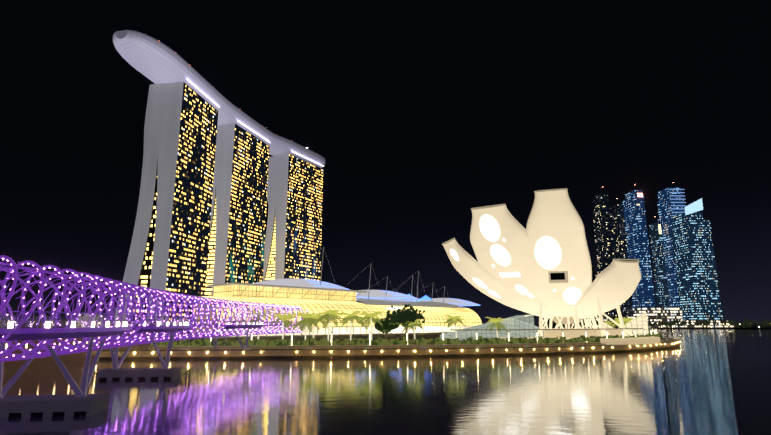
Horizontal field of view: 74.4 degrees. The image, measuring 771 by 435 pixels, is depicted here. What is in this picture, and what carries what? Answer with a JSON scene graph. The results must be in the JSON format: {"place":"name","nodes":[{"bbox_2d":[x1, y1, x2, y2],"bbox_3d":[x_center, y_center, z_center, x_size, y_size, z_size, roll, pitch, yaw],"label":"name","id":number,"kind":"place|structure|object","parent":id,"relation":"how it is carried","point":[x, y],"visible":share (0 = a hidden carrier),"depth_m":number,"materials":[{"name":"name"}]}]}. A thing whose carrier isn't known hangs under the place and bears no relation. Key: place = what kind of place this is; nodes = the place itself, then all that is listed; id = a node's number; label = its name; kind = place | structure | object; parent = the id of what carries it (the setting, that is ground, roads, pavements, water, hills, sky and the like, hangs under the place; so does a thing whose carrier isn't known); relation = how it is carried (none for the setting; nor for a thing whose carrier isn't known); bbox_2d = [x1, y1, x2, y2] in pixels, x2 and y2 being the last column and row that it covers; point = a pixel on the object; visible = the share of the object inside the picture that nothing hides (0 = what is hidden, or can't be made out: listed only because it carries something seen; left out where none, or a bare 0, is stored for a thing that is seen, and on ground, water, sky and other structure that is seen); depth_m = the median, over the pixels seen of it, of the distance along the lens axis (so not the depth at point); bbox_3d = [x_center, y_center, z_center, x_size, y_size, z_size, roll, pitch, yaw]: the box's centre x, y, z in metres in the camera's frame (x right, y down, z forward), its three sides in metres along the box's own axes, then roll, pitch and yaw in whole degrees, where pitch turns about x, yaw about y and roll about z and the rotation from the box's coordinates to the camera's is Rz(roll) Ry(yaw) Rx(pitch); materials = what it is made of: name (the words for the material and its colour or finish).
{"place":"outdoors","nodes":[
{"label":"outdoors","id":0,"kind":"place"},
{"bbox_2d":[0,329,770,434],"bbox_3d":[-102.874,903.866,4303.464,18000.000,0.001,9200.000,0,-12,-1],"label":"water","id":1,"kind":"structure","parent":0,"point":[707,382],"depth_m":68.87,"materials":[{"name":"black liquid"}]},
{"bbox_2d":[0,367,182,417],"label":"bridge pier bases","id":2,"kind":"object","parent":1,"relation":"in","point":[43,405],"visible":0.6,"depth_m":53.60,"materials":[{"name":"grey concrete"}]},
{"bbox_2d":[99,324,770,359],"bbox_3d":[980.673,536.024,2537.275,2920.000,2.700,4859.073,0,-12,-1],"label":"bayfront ground","id":3,"kind":"structure","parent":0,"point":[428,336],"depth_m":154.32,"materials":[{"name":"brown concrete"}]},
{"bbox_2d":[1,320,196,374],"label":"bridge lights","id":4,"kind":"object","parent":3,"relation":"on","point":[77,357],"depth_m":126.83,"materials":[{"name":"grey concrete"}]},
{"bbox_2d":[0,259,303,398],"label":"helix bridge struts and tripods","id":5,"kind":"object","parent":3,"relation":"on","point":[86,378],"visible":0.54,"depth_m":59.09,"materials":[{"name":"purple metal"}]},
{"bbox_2d":[0,311,299,340],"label":"helix bridge deck and pods","id":6,"kind":"structure","parent":5,"relation":"on","point":[32,332],"depth_m":53.35,"materials":[{"name":"grey metal"}]},
{"bbox_2d":[0,262,302,351],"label":"bridge lights","id":7,"kind":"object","parent":5,"relation":"on","point":[30,271],"visible":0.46,"depth_m":68.36},
{"bbox_2d":[0,255,307,361],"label":"bridge helix tubes","id":8,"kind":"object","parent":5,"relation":"on","point":[64,351],"visible":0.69,"depth_m":69.84},
{"bbox_2d":[1,258,301,357],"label":"helix bridge leds","id":9,"kind":"object","parent":8,"relation":"attached to","point":[158,307],"visible":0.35,"depth_m":95.35,"materials":[{"name":"white plastic"}]},
{"bbox_2d":[114,82,217,333],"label":"hotel tower","id":10,"kind":"structure","parent":3,"relation":"on","point":[169,248],"depth_m":383.73,"materials":[{"name":"grey"}]},
{"bbox_2d":[205,124,269,296],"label":"hotel tower","id":11,"kind":"structure","parent":3,"relation":"on","point":[238,224],"depth_m":471.06,"materials":[{"name":"grey glass"}]},
{"bbox_2d":[263,153,322,280],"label":"hotel tower","id":12,"kind":"structure","parent":3,"relation":"on","point":[293,238],"depth_m":556.55,"materials":[{"name":"grey glass"}]},
{"bbox_2d":[113,30,324,167],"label":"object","id":13,"kind":"structure","parent":12,"relation":"on","point":[153,60],"depth_m":392.92,"materials":[{"name":"silver metal"}]},
{"bbox_2d":[194,282,481,337],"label":"shopping mall","id":14,"kind":"structure","parent":3,"relation":"on","point":[314,300],"depth_m":328.89},
{"bbox_2d":[252,278,479,305],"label":"shoppes roof shells","id":15,"kind":"object","parent":14,"relation":"on","point":[373,294],"visible":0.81,"depth_m":413.60},
{"bbox_2d":[320,247,447,302],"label":"roof masts","id":16,"kind":"object","parent":14,"relation":"on","point":[425,297],"visible":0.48,"depth_m":442.34},
{"bbox_2d":[92,326,679,356],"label":"waterfront promenade","id":17,"kind":"structure","parent":3,"relation":"on","point":[254,352],"depth_m":145.43,"materials":[{"name":"brown"}]},
{"bbox_2d":[375,304,425,338],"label":"broadleaf trees","id":18,"kind":"object","parent":17,"relation":"on","point":[404,316],"visible":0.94,"depth_m":164.56,"materials":[{"name":"green plant"}]},
{"bbox_2d":[150,332,662,347],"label":"promenade shrubs","id":19,"kind":"object","parent":17,"relation":"on","point":[353,341],"visible":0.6,"depth_m":151.60,"materials":[{"name":"green plant"}]},
{"bbox_2d":[245,309,633,340],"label":"palm trees","id":20,"kind":"object","parent":17,"relation":"on","point":[309,320],"visible":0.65,"depth_m":165.90,"materials":[{"name":"green plant"}]},
{"bbox_2d":[134,329,665,352],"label":"lamp posts","id":21,"kind":"object","parent":3,"relation":"on","point":[443,338],"visible":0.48,"depth_m":154.32,"materials":[{"name":"grey metal"}]},
{"bbox_2d":[440,312,659,344],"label":"art science museum base pavilions","id":22,"kind":"object","parent":3,"relation":"on","point":[527,322],"visible":0.48,"depth_m":193.26,"materials":[{"name":"beige glass"}]},
{"bbox_2d":[442,238,553,318],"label":"museum petal","id":23,"kind":"object","parent":22,"relation":"on","point":[469,268],"visible":0.94,"depth_m":207.23,"materials":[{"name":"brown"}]},
{"bbox_2d":[470,204,553,317],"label":"museum petal","id":24,"kind":"object","parent":22,"relation":"on","point":[501,244],"visible":0.6,"depth_m":203.42,"materials":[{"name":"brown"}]},
{"bbox_2d":[526,188,591,316],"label":"museum petal","id":25,"kind":"object","parent":22,"relation":"on","point":[555,229],"visible":0.75,"depth_m":195.22,"materials":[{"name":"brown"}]},
{"bbox_2d":[535,271,632,336],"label":"support columns","id":26,"kind":"structure","parent":22,"relation":"on","point":[557,277],"depth_m":196.95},
{"bbox_2d":[591,260,595,282],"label":"skyscraper","id":27,"kind":"structure","parent":22,"relation":"attached to","point":[593,274],"depth_m":225.18,"materials":[{"name":"brown"}]},
{"bbox_2d":[574,259,640,318],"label":"museum petal","id":28,"kind":"object","parent":22,"relation":"attached to","point":[613,285],"visible":0.88,"depth_m":193.00,"materials":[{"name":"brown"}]},
{"bbox_2d":[593,192,622,327],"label":"cbd tower residences","id":29,"kind":"structure","parent":3,"relation":"on","point":[605,241],"depth_m":824.93,"materials":[{"name":"black glass"}]},
{"bbox_2d":[623,184,654,307],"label":"blue office tower","id":30,"kind":"structure","parent":3,"relation":"on","point":[636,231],"depth_m":854.73,"materials":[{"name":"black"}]},
{"bbox_2d":[579,307,733,327],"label":"low-rise buildings","id":31,"kind":"structure","parent":3,"relation":"on","point":[664,314],"depth_m":808.83,"materials":[{"name":"black"}]},
{"bbox_2d":[562,317,770,327],"bbox_3d":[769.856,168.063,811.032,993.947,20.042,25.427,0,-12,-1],"label":"shore trees","id":32,"kind":"object","parent":3,"relation":"on","point":[748,323],"visible":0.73,"depth_m":802.18,"materials":[{"name":"green plant"}]},
{"bbox_2d":[671,198,722,319],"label":"skyscraper","id":33,"kind":"structure","parent":3,"relation":"on","point":[696,273],"depth_m":839.73,"materials":[{"name":"blue glass"}]},
{"bbox_2d":[613,198,632,315],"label":"skyscraper","id":34,"kind":"structure","parent":0,"point":[621,244],"depth_m":903.31,"materials":[{"name":"black glass"}]},
{"bbox_2d":[649,220,669,306],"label":"skyscraper","id":35,"kind":"structure","parent":0,"point":[659,266],"depth_m":923.84,"materials":[{"name":"blue glass"}]},
{"bbox_2d":[657,182,685,306],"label":"skyscraper","id":36,"kind":"structure","parent":0,"point":[670,203],"depth_m":907.94,"materials":[{"name":"blue glass"}]}
]}

